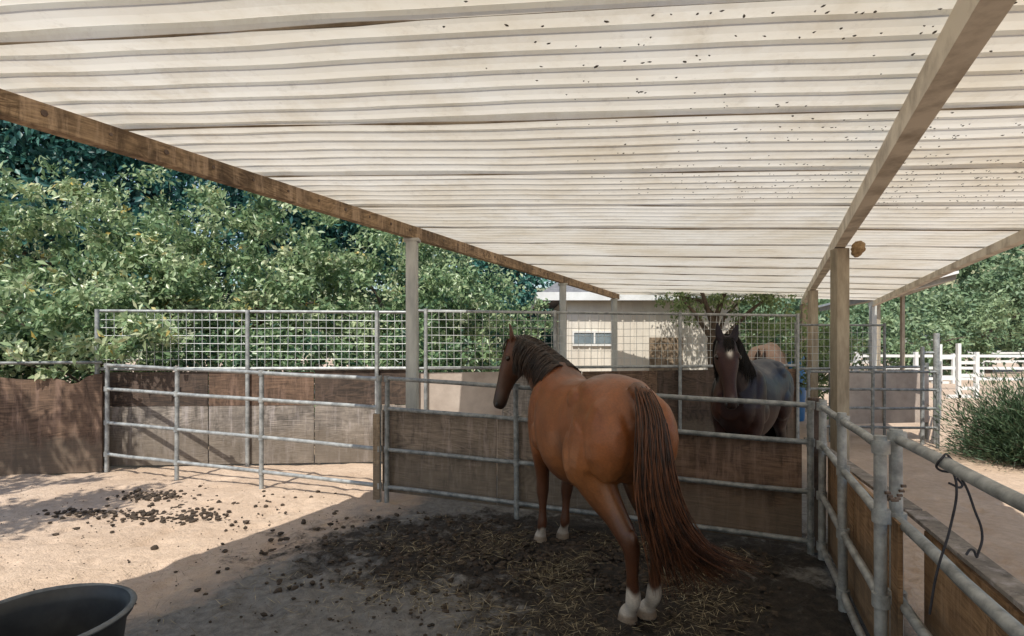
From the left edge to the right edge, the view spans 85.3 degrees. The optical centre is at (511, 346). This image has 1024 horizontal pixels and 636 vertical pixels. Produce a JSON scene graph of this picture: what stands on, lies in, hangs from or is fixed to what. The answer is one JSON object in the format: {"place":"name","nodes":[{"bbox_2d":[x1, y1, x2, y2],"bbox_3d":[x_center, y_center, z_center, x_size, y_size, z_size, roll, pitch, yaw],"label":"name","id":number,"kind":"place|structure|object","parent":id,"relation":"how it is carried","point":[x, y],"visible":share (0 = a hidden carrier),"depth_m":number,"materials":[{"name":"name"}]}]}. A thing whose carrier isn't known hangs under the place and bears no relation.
{"place":"outdoors","nodes":[
{"label":"outdoors","id":0,"kind":"place"},
{"bbox_2d":[3,132,553,290],"label":"sky","id":1,"kind":"structure","parent":0,"point":[540,286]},
{"bbox_2d":[0,358,1023,635],"bbox_3d":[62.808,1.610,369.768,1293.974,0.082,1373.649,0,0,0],"label":"ground","id":2,"kind":"structure","parent":0,"point":[804,600],"depth_m":4.29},
{"bbox_2d":[0,374,102,475],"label":"panel","id":3,"kind":"object","parent":2,"relation":"on","point":[52,426],"visible":1,"depth_m":6.99,"materials":[{"name":"brown wood"}]},
{"bbox_2d":[0,583,136,635],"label":"rubber feed tub","id":4,"kind":"object","parent":2,"relation":"on","point":[91,609],"visible":1,"depth_m":2.59,"materials":[{"name":"black rubber"}]},
{"bbox_2d":[0,317,139,406],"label":"understorey shrub","id":5,"kind":"object","parent":2,"relation":"on","point":[24,377],"visible":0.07,"depth_m":8.01,"materials":[{"name":"green plant"}]},
{"bbox_2d":[0,264,195,383],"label":"overhanging shrub","id":6,"kind":"object","parent":2,"relation":"on","point":[15,342],"visible":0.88,"depth_m":7.59,"materials":[{"name":"green plant"}]},
{"bbox_2d":[0,155,202,377],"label":"citrus tree","id":7,"kind":"object","parent":2,"relation":"on","point":[32,219],"visible":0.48,"depth_m":9.39,"materials":[{"name":"green plant"}]},
{"bbox_2d":[0,119,226,374],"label":"dark tree","id":8,"kind":"object","parent":2,"relation":"on","point":[20,152],"visible":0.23,"depth_m":13.81,"materials":[{"name":"green plant"}]},
{"bbox_2d":[79,163,372,414],"bbox_3d":[-4.967,-1.054,10.051,4.891,5.526,3.968,0,0,0],"label":"citrus tree","id":9,"kind":"object","parent":2,"relation":"on","point":[187,282],"visible":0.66,"depth_m":9.57,"materials":[{"name":"green plant"}]},
{"bbox_2d":[104,363,381,501],"bbox_3d":[-3.270,0.905,6.405,4.102,1.390,0.063,0,0,20],"label":"pipe fence","id":10,"kind":"object","parent":2,"relation":"on","point":[260,437],"visible":1,"depth_m":6.30,"materials":[{"name":"grey metal"}]},
{"bbox_2d":[95,309,418,466],"bbox_3d":[-3.375,0.555,7.456,4.217,2.090,0.068,0,0,-4],"label":"frame","id":11,"kind":"object","parent":2,"relation":"on","point":[376,368],"visible":0.54,"depth_m":7.44,"materials":[{"name":"grey metal"}]},
{"bbox_2d":[0,361,102,364],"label":"top rail","id":12,"kind":"object","parent":11,"relation":"attached to","point":[43,362],"visible":1,"depth_m":6.97,"materials":[{"name":"grey metal"}]},
{"bbox_2d":[100,372,207,406],"bbox_3d":[-4.758,0.567,7.396,1.375,0.455,0.020,0,0,-4],"label":"board","id":13,"kind":"object","parent":11,"relation":"attached to","point":[194,382],"visible":0.66,"depth_m":7.39,"materials":[{"name":"brown wood"}]},
{"bbox_2d":[103,406,207,465],"bbox_3d":[-4.758,1.189,7.400,1.375,0.783,0.020,0,0,-4],"label":"board","id":14,"kind":"object","parent":11,"relation":"attached to","point":[143,442],"visible":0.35,"depth_m":7.39,"materials":[{"name":"brown wood"}]},
{"bbox_2d":[100,313,405,367],"bbox_3d":[-3.376,-0.090,7.471,4.170,0.747,0.023,0,0,-4],"label":"wire mesh","id":15,"kind":"object","parent":11,"relation":"attached to","point":[233,359],"visible":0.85,"depth_m":7.45,"materials":[{"name":"grey metal"}]},
{"bbox_2d":[209,405,313,463],"bbox_3d":[-3.375,1.185,7.500,1.375,0.790,0.020,0,0,-4],"label":"board","id":16,"kind":"object","parent":11,"relation":"attached to","point":[292,421],"visible":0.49,"depth_m":7.50,"materials":[{"name":"brown wood"}]},
{"bbox_2d":[209,372,313,405],"bbox_3d":[-3.375,0.568,7.496,1.375,0.452,0.020,0,0,-4],"label":"board","id":17,"kind":"object","parent":11,"relation":"attached to","point":[280,387],"visible":0.74,"depth_m":7.48,"materials":[{"name":"brown wood"}]},
{"bbox_2d":[315,405,405,462],"bbox_3d":[-1.992,1.191,7.600,1.375,0.778,0.020,0,0,-4],"label":"board","id":18,"kind":"object","parent":11,"relation":"attached to","point":[346,425],"visible":0.51,"depth_m":7.57,"materials":[{"name":"grey wood"}]},
{"bbox_2d":[315,370,405,404],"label":"board","id":19,"kind":"object","parent":11,"relation":"attached to","point":[351,391],"visible":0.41,"depth_m":7.58,"materials":[{"name":"brown wood"}]},
{"bbox_2d":[155,319,368,423],"bbox_3d":[-4.002,0.632,8.848,3.424,2.149,1.501,0,0,0],"label":"understorey shrub","id":20,"kind":"object","parent":2,"relation":"on","point":[267,355],"visible":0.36,"depth_m":8.82,"materials":[{"name":"green plant"}]},
{"bbox_2d":[140,162,390,371],"bbox_3d":[-7.050,-2.761,16.401,7.901,8.950,6.123,0,0,0],"label":"dark tree","id":21,"kind":"object","parent":2,"relation":"on","point":[234,199],"visible":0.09,"depth_m":14.96,"materials":[{"name":"green plant"}]},
{"bbox_2d":[9,501,771,635],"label":"straw litter","id":22,"kind":"object","parent":2,"relation":"on","point":[572,606],"visible":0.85,"depth_m":3.55,"materials":[{"name":"brown plant"}]},
{"bbox_2d":[0,483,781,635],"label":"manure clods","id":23,"kind":"object","parent":2,"relation":"on","point":[437,551],"visible":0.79,"depth_m":4.18,"materials":[{"name":"brown soil"}]},
{"bbox_2d":[279,225,524,404],"bbox_3d":[-2.013,-0.677,10.929,4.248,4.775,3.505,0,0,24],"label":"citrus tree","id":24,"kind":"object","parent":2,"relation":"on","point":[447,293],"visible":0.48,"depth_m":10.32,"materials":[{"name":"green plant"}]},
{"bbox_2d":[321,322,500,404],"bbox_3d":[-1.547,0.653,9.237,3.194,2.106,1.260,0,0,0],"label":"understorey shrub","id":25,"kind":"object","parent":2,"relation":"on","point":[433,355],"visible":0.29,"depth_m":9.06,"materials":[{"name":"green plant"}]},
{"bbox_2d":[317,219,529,357],"bbox_3d":[-2.483,-2.390,17.160,7.741,8.221,5.438,0,0,0],"label":"dark tree","id":26,"kind":"object","parent":2,"relation":"on","point":[483,265],"visible":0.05,"depth_m":15.80,"materials":[{"name":"green plant"}]},
{"bbox_2d":[419,372,501,414],"bbox_3d":[-0.720,0.968,7.765,1.171,1.223,0.020,0,0,-11],"label":"board","id":27,"kind":"object","parent":2,"relation":"on","point":[459,398],"visible":0.29,"depth_m":7.76,"materials":[{"name":"beige wood"}]},
{"bbox_2d":[376,247,557,371],"bbox_3d":[-1.112,-0.343,12.440,4.380,4.111,3.190,0,0,0],"label":"citrus tree","id":28,"kind":"object","parent":2,"relation":"on","point":[495,299],"visible":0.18,"depth_m":12.12,"materials":[{"name":"green plant"}]},
{"bbox_2d":[403,238,617,408],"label":"posts","id":29,"kind":"object","parent":2,"relation":"on","point":[412,317],"visible":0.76,"depth_m":6.04,"materials":[{"name":"paint"}]},
{"bbox_2d":[0,89,619,299],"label":"edge beam timber","id":30,"kind":"object","parent":29,"relation":"on","point":[24,111],"visible":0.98,"depth_m":3.92,"materials":[{"name":"brown wood"}]},
{"bbox_2d":[40,110,617,295],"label":"beam bolts","id":31,"kind":"object","parent":30,"relation":"attached to","point":[45,113],"visible":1,"depth_m":3.90,"materials":[{"name":"grey metal"}]},
{"bbox_2d":[476,265,555,349],"bbox_3d":[0.955,-1.987,21.827,6.846,7.407,5.648,0,0,0],"label":"dark tree","id":32,"kind":"object","parent":2,"relation":"on","point":[531,288],"visible":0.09,"depth_m":20.76,"materials":[{"name":"green plant"}]},
{"bbox_2d":[502,371,581,417],"bbox_3d":[0.440,0.967,7.995,1.171,1.227,0.020,0,0,-11],"label":"board","id":33,"kind":"object","parent":2,"relation":"on","point":[523,400],"visible":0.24,"depth_m":7.92,"materials":[{"name":"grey wood"}]},
{"bbox_2d":[373,376,814,554],"bbox_3d":[0.458,0.950,5.025,4.033,1.300,0.118,0,0,21],"label":"pipe fence","id":34,"kind":"object","parent":2,"relation":"on","point":[741,485],"visible":0.78,"depth_m":5.07,"materials":[{"name":"galvanised steel"},{"name":"weathered plywood"},{"name":"brown plywood"}]},
{"bbox_2d":[418,309,799,438],"bbox_3d":[1.613,0.540,8.185,5.934,2.120,0.065,0,0,-11],"label":"frame","id":35,"kind":"object","parent":2,"relation":"on","point":[679,366],"visible":0.61,"depth_m":8.28,"materials":[{"name":"grey metal"}]},
{"bbox_2d":[428,311,795,366],"bbox_3d":[1.649,-0.100,8.195,5.825,0.767,0.023,0,0,-11],"label":"wire mesh","id":36,"kind":"object","parent":35,"relation":"attached to","point":[655,343],"visible":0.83,"depth_m":8.17,"materials":[{"name":"grey metal"}]},
{"bbox_2d":[582,371,656,392],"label":"board","id":37,"kind":"object","parent":2,"relation":"on","point":[648,379],"visible":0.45,"depth_m":8.27,"materials":[{"name":"brown wood"}]},
{"bbox_2d":[493,323,764,624],"bbox_3d":[0.477,0.699,3.905,0.907,1.808,2.470,0,0,-28],"label":"chestnut horse","id":38,"kind":"object","parent":2,"relation":"on","point":[596,440],"visible":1,"depth_m":3.08},
{"bbox_2d":[657,370,714,431],"bbox_3d":[2.760,0.967,8.455,1.171,1.226,0.020,0,0,-11],"label":"board","id":39,"kind":"object","parent":2,"relation":"on","point":[696,415],"visible":0.26,"depth_m":8.44,"materials":[{"name":"brown wood"}]},
{"bbox_2d":[654,291,801,369],"bbox_3d":[5.121,-0.535,13.683,3.855,4.517,2.954,0,0,17],"label":"pepper tree","id":40,"kind":"object","parent":2,"relation":"on","point":[721,301],"visible":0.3,"depth_m":13.21,"materials":[{"name":"green plant"}]},
{"bbox_2d":[710,322,793,437],"bbox_3d":[2.522,0.692,5.949,0.610,1.820,2.673,0,0,37],"label":"dark bay horse","id":41,"kind":"object","parent":2,"relation":"on","point":[738,373],"visible":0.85,"depth_m":5.44},
{"bbox_2d":[748,342,787,368],"bbox_3d":[4.897,0.759,10.595,0.682,1.687,2.896,0,0,30],"label":"roan horse","id":42,"kind":"object","parent":2,"relation":"on","point":[768,346],"visible":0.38,"depth_m":9.61},
{"bbox_2d":[764,369,795,437],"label":"board","id":43,"kind":"object","parent":2,"relation":"on","point":[791,428],"visible":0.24,"depth_m":8.78,"materials":[{"name":"brown wood"}]},
{"bbox_2d":[739,298,868,370],"bbox_3d":[10.913,-0.850,26.953,12.542,5.425,5.821,0,0,0],"label":"garden tree","id":44,"kind":"object","parent":2,"relation":"on","point":[859,312],"visible":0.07,"depth_m":26.05,"materials":[{"name":"green plant"}]},
{"bbox_2d":[766,302,869,419],"bbox_3d":[5.912,0.406,10.896,2.214,2.602,1.535,0,0,-17],"label":"shrub","id":45,"kind":"object","parent":2,"relation":"on","point":[822,381],"visible":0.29,"depth_m":10.74,"materials":[{"name":"green plant"}]},
{"bbox_2d":[800,248,848,459],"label":"posts","id":46,"kind":"object","parent":2,"relation":"on","point":[839,329],"visible":0.52,"depth_m":5.76,"materials":[{"name":"brown wood"}]},
{"bbox_2d":[850,241,865,257],"bbox_3d":[3.552,-0.998,5.702,0.130,0.169,0.136,0,0,-44],"label":"bird nest","id":47,"kind":"object","parent":46,"relation":"attached to","point":[858,249],"visible":1,"depth_m":5.66,"materials":[{"name":"brown wicker"}]},
{"bbox_2d":[801,0,1015,304],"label":"ridge beam","id":48,"kind":"structure","parent":46,"relation":"on","point":[970,27],"depth_m":2.35,"materials":[{"name":"paint"}]},
{"bbox_2d":[0,0,1023,299],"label":"corrugated sheet","id":49,"kind":"object","parent":48,"relation":"on","point":[304,84],"visible":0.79,"depth_m":2.98,"materials":[{"name":"white metal"}]},
{"bbox_2d":[0,0,1023,296],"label":"lap seams","id":50,"kind":"object","parent":49,"relation":"on","point":[342,24],"visible":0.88,"depth_m":3.33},
{"bbox_2d":[443,1,1023,212],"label":"mud specks","id":51,"kind":"object","parent":49,"relation":"on","point":[744,15],"visible":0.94,"depth_m":2.98,"materials":[{"name":"brown soil"}]},
{"bbox_2d":[794,322,885,434],"bbox_3d":[5.500,0.600,9.300,1.656,2.000,0.044,0,0,-7],"label":"panel","id":52,"kind":"object","parent":2,"relation":"on","point":[883,368],"visible":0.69,"depth_m":9.33,"materials":[{"name":"metal"}]},
{"bbox_2d":[806,370,939,446],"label":"corral gate","id":53,"kind":"structure","parent":2,"relation":"on","point":[872,407],"depth_m":8.80,"materials":[{"name":"grey metal"}]},
{"bbox_2d":[869,306,876,365],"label":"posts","id":54,"kind":"object","parent":2,"relation":"on","point":[872,319],"visible":0.46,"depth_m":13.54,"materials":[{"name":"paint"}]},
{"bbox_2d":[868,229,1023,306],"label":"beam","id":55,"kind":"structure","parent":54,"relation":"on","point":[1016,239],"depth_m":6.98,"materials":[{"name":"paint"}]},
{"bbox_2d":[829,363,928,441],"bbox_3d":[6.251,0.940,9.450,1.877,1.320,0.069,0,0,-8],"label":"pale stall panel","id":56,"kind":"object","parent":2,"relation":"on","point":[893,398],"visible":0.59,"depth_m":9.44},
{"bbox_2d":[818,271,958,369],"bbox_3d":[11.107,-0.160,16.876,2.600,3.520,5.685,0,0,23],"label":"barn shelter","id":57,"kind":"object","parent":2,"relation":"on","point":[934,283],"visible":0.29,"depth_m":15.99,"materials":[{"name":"white paint"}]},
{"bbox_2d":[804,397,1023,635],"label":"side fence","id":58,"kind":"object","parent":2,"relation":"on","point":[859,513],"visible":0.94,"depth_m":3.00,"materials":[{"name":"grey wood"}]},
{"bbox_2d":[920,333,939,444],"bbox_3d":[6.842,0.690,9.100,0.303,1.820,0.087,0,0,0],"label":"gate post","id":59,"kind":"object","parent":2,"relation":"on","point":[935,352],"visible":0.84,"depth_m":9.08,"materials":[{"name":"grey metal"}]},
{"bbox_2d":[905,333,962,376],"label":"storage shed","id":60,"kind":"structure","parent":2,"relation":"on","point":[932,363],"depth_m":28.70,"materials":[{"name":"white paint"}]},
{"bbox_2d":[849,351,1018,362],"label":"white rail fence","id":61,"kind":"object","parent":2,"relation":"on","point":[970,357],"visible":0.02,"depth_m":42.05,"materials":[{"name":"paint"}]},
{"bbox_2d":[849,285,1022,374],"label":"garden tree","id":62,"kind":"object","parent":2,"relation":"on","point":[951,331],"visible":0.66,"depth_m":26.80,"materials":[{"name":"green plant"}]},
{"bbox_2d":[853,352,1023,389],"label":"white rail fence","id":63,"kind":"object","parent":2,"relation":"on","point":[915,355],"visible":0.28,"depth_m":20.65,"materials":[{"name":"paint"}]},
{"bbox_2d":[940,361,941,419],"bbox_3d":[8.200,0.960,10.675,0.058,1.280,3.939,0,0,38],"label":"pipe fence","id":64,"kind":"object","parent":2,"relation":"on","point":[940,385],"visible":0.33,"depth_m":12.18,"materials":[{"name":"grey metal"}]},
{"bbox_2d":[931,344,954,383],"bbox_3d":[18.625,0.750,24.000,0.950,1.700,0.100,0,0,0],"label":"jump standard","id":65,"kind":"object","parent":2,"relation":"on","point":[952,370],"visible":0.54,"depth_m":23.96,"materials":[{"name":"white paint"}]},
{"bbox_2d":[863,352,1023,375],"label":"white rail fence","id":66,"kind":"object","parent":2,"relation":"on","point":[987,360],"visible":0.05,"depth_m":30.35,"materials":[{"name":"paint"}]},
{"bbox_2d":[885,428,1023,635],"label":"pipe gate","id":67,"kind":"structure","parent":2,"relation":"on","point":[968,600],"depth_m":2.19,"materials":[{"name":"grey metal"}]},
{"bbox_2d":[928,453,983,614],"bbox_3d":[1.634,0.690,2.054,0.218,0.582,0.075,0,0,0],"label":"lead rope","id":68,"kind":"object","parent":67,"relation":"attached to","point":[957,487],"visible":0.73,"depth_m":2.03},
{"bbox_2d":[946,343,978,397],"bbox_3d":[14.025,0.750,17.300,0.950,1.700,0.100,0,0,0],"label":"jump standard","id":69,"kind":"object","parent":2,"relation":"on","point":[974,362],"visible":0.82,"depth_m":17.26,"materials":[{"name":"white paint"}]},
{"bbox_2d":[905,246,1023,372],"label":"garden tree","id":70,"kind":"object","parent":2,"relation":"on","point":[1002,283],"visible":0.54,"depth_m":32.94,"materials":[{"name":"green plant"}]},
{"bbox_2d":[921,351,1023,471],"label":"rosemary bush","id":71,"kind":"object","parent":2,"relation":"on","point":[1002,428],"visible":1,"depth_m":7.73,"materials":[{"name":"green plant"}]},
{"bbox_2d":[9,244,1023,357],"bbox_3d":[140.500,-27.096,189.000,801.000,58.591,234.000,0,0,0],"label":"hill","id":72,"kind":"structure","parent":0,"point":[945,284],"depth_m":122.50,"materials":[{"name":"green plant"}]},
{"bbox_2d":[739,244,1023,354],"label":"hillside trees","id":73,"kind":"object","parent":72,"relation":"on","point":[892,301],"visible":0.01,"depth_m":101.43,"materials":[{"name":"green plant"}]},
{"bbox_2d":[554,300,738,370],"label":"walls","id":74,"kind":"structure","parent":0,"point":[627,326],"depth_m":15.20,"materials":[{"name":"beige paint"}]},
{"bbox_2d":[533,282,588,308],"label":"roof","id":75,"kind":"structure","parent":74,"relation":"on","point":[553,304],"depth_m":15.65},
{"bbox_2d":[530,292,746,309],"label":"fascia","id":76,"kind":"structure","parent":75,"relation":"attached to","point":[571,295],"depth_m":14.86,"materials":[{"name":"white paint"}]},
{"bbox_2d":[572,331,610,345],"bbox_3d":[2.250,-0.220,15.169,1.204,0.410,0.052,0,0,0],"label":"window frame","id":77,"kind":"object","parent":74,"relation":"attached to","point":[573,332],"visible":0.66,"depth_m":15.14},
{"bbox_2d":[574,333,610,342],"bbox_3d":[2.250,-0.220,15.185,1.100,0.320,0.040,0,0,0],"label":"window","id":78,"kind":"structure","parent":77,"relation":"in","point":[586,337],"depth_m":15.16,"materials":[{"name":"clear glass"}]},
{"bbox_2d":[567,300,732,370],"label":"battens","id":79,"kind":"object","parent":74,"relation":"attached to","point":[644,333],"visible":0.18,"depth_m":15.18,"materials":[{"name":"beige wood"}]},
{"bbox_2d":[649,337,682,370],"bbox_3d":[4.200,0.650,15.170,0.900,1.800,0.040,0,0,0],"label":"door","id":80,"kind":"structure","parent":74,"relation":"attached to","point":[669,354],"depth_m":15.15,"materials":[{"name":"brown wood"}]},
{"bbox_2d":[786,353,805,420],"bbox_3d":[6.050,0.875,12.100,0.624,1.450,0.624,0,0,0],"label":"water barrel","id":81,"kind":"object","parent":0,"point":[802,399],"visible":0.14,"depth_m":11.84,"materials":[{"name":"blue plastic"}]}
]}

